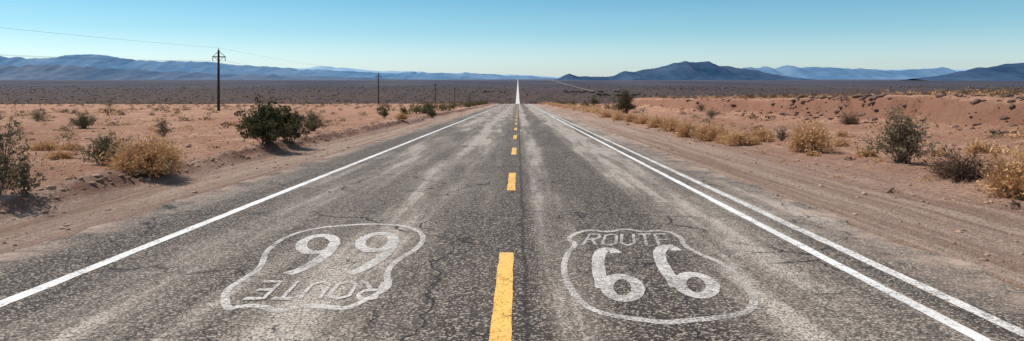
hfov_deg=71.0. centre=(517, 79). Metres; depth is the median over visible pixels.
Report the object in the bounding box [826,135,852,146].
dry brush
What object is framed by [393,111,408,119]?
dry brush
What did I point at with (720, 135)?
dry brush
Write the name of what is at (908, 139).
creosote bush
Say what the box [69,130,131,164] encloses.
desert shrub
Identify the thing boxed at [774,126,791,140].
desert shrub
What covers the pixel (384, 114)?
creosote bush
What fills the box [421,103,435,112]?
creosote bush
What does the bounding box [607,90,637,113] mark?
creosote bush
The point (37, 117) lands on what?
desert shrub
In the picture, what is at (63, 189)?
gravel stones
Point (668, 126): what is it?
dry brush
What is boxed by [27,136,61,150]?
dry brush
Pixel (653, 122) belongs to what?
dry brush
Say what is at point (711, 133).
dry brush
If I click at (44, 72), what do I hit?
mountain foothills
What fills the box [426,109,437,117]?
creosote bush
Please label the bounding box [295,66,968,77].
mountain range
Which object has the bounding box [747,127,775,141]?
dry brush
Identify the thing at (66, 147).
dry brush
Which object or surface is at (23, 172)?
creosote bush
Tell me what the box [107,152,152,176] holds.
dry brush
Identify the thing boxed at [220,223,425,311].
route shield marking
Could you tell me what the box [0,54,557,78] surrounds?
mountain range
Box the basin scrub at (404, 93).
[0,85,1017,103]
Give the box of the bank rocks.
[656,92,1023,133]
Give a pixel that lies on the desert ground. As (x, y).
(126, 196)
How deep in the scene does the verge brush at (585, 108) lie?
94.77 m
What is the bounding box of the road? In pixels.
[0,82,1023,340]
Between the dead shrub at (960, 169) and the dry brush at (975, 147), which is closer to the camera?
the dead shrub at (960, 169)
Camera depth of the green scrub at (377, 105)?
103.08 m
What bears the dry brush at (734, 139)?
on the desert ground
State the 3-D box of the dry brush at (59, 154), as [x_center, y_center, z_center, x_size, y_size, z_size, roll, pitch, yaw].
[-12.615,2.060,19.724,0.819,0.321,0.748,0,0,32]
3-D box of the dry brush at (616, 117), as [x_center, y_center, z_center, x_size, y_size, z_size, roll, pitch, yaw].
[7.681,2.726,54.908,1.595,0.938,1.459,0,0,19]
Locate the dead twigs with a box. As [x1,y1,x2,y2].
[0,93,1022,209]
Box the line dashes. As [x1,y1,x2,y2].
[489,105,517,340]
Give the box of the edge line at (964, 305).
[530,104,1023,335]
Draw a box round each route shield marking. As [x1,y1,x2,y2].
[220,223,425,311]
[561,229,758,323]
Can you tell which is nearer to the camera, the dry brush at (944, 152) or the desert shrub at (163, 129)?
the dry brush at (944, 152)
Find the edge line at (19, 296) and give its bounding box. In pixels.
[0,105,500,306]
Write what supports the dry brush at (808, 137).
on the desert ground
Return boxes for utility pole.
[212,48,225,110]
[375,72,381,102]
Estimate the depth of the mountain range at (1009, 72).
12589.42 m
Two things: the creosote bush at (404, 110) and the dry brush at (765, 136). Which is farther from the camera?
the creosote bush at (404, 110)
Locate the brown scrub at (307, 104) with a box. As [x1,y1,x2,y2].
[0,89,1022,130]
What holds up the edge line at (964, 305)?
on the road
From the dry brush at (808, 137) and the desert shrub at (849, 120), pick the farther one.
the desert shrub at (849, 120)
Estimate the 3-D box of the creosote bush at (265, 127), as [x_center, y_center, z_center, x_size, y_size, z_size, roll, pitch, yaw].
[-7.673,1.223,21.753,1.780,1.564,2.265,0,0,13]
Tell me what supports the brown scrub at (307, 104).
on the desert ground
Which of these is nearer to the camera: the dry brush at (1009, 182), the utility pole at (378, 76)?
the dry brush at (1009, 182)
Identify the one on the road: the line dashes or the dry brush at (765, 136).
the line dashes
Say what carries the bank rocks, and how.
on the desert ground
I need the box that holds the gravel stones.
[0,107,1023,271]
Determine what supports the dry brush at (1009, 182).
on the desert ground
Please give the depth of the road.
7.33 m
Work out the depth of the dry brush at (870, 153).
19.61 m
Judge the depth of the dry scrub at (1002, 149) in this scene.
44.95 m
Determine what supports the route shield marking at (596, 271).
on the road
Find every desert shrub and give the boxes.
[28,109,50,120]
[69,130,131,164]
[155,117,175,136]
[693,102,706,110]
[705,106,717,118]
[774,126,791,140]
[835,107,864,124]
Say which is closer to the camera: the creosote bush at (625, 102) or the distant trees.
the creosote bush at (625, 102)
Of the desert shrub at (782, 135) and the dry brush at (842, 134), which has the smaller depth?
the desert shrub at (782, 135)
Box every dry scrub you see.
[4,87,1023,154]
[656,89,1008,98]
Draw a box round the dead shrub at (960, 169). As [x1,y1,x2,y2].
[921,144,997,181]
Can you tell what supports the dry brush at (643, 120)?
on the desert ground
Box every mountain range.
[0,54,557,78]
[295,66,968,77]
[556,61,813,79]
[743,65,957,78]
[907,63,1023,80]
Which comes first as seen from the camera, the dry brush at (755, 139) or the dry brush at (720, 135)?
the dry brush at (755, 139)
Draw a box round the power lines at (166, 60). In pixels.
[0,27,426,87]
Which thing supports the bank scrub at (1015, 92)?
on the desert ground
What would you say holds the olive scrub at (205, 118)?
on the desert ground
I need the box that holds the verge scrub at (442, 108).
[377,97,615,114]
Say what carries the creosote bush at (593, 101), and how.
on the desert ground
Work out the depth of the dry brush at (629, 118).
50.21 m
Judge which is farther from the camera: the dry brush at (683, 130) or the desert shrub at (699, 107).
the desert shrub at (699, 107)
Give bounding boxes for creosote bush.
[0,115,37,194]
[0,149,53,196]
[67,111,98,128]
[230,94,308,144]
[278,105,314,142]
[301,108,339,130]
[377,104,389,118]
[400,107,411,114]
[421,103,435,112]
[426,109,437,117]
[588,96,599,104]
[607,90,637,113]
[853,103,954,163]
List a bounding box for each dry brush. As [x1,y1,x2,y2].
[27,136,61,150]
[45,148,77,159]
[53,140,83,150]
[97,128,190,176]
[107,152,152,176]
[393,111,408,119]
[599,110,612,117]
[610,110,625,119]
[620,111,640,121]
[631,113,651,123]
[646,114,665,127]
[656,115,680,131]
[670,115,700,136]
[689,120,729,141]
[714,129,732,143]
[719,127,760,145]
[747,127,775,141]
[747,132,762,144]
[780,116,840,152]
[805,148,820,156]
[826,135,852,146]
[836,130,850,136]
[854,145,879,157]
[928,146,950,156]
[961,138,1001,153]
[976,141,1023,199]
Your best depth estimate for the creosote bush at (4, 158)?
10.69 m
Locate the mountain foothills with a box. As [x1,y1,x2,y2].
[0,64,403,79]
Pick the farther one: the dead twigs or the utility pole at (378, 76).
the utility pole at (378, 76)
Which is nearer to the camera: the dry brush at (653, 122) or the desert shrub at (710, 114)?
the dry brush at (653, 122)
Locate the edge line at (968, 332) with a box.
[538,109,992,340]
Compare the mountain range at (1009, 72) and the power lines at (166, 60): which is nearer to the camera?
the power lines at (166, 60)
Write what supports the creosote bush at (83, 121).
on the desert ground
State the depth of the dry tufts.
23.01 m
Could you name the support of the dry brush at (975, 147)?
on the desert ground
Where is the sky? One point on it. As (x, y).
(549, 38)
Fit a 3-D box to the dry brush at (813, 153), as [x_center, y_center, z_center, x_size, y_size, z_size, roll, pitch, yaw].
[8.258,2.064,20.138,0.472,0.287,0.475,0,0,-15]
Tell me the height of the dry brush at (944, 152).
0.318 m
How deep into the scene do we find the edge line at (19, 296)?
8.11 m
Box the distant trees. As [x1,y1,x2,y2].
[482,87,762,96]
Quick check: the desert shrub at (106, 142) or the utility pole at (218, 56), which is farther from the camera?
the utility pole at (218, 56)
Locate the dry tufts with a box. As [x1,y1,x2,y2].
[22,94,1023,203]
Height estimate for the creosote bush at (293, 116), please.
1.270 m
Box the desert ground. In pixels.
[0,79,1023,289]
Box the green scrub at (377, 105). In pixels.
[20,89,1023,118]
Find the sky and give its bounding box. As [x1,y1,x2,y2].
[0,0,1023,76]
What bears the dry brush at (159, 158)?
on the desert ground
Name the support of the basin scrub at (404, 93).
on the desert ground
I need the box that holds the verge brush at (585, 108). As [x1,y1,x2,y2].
[540,102,624,114]
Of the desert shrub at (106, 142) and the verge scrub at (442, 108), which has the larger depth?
the verge scrub at (442, 108)
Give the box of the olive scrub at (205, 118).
[0,84,1023,140]
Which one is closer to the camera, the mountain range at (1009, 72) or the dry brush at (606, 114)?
the dry brush at (606, 114)
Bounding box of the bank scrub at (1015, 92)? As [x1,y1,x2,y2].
[670,86,1022,98]
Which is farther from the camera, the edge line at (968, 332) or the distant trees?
the distant trees
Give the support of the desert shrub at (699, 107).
on the desert ground
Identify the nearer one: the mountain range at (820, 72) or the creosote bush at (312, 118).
the creosote bush at (312, 118)

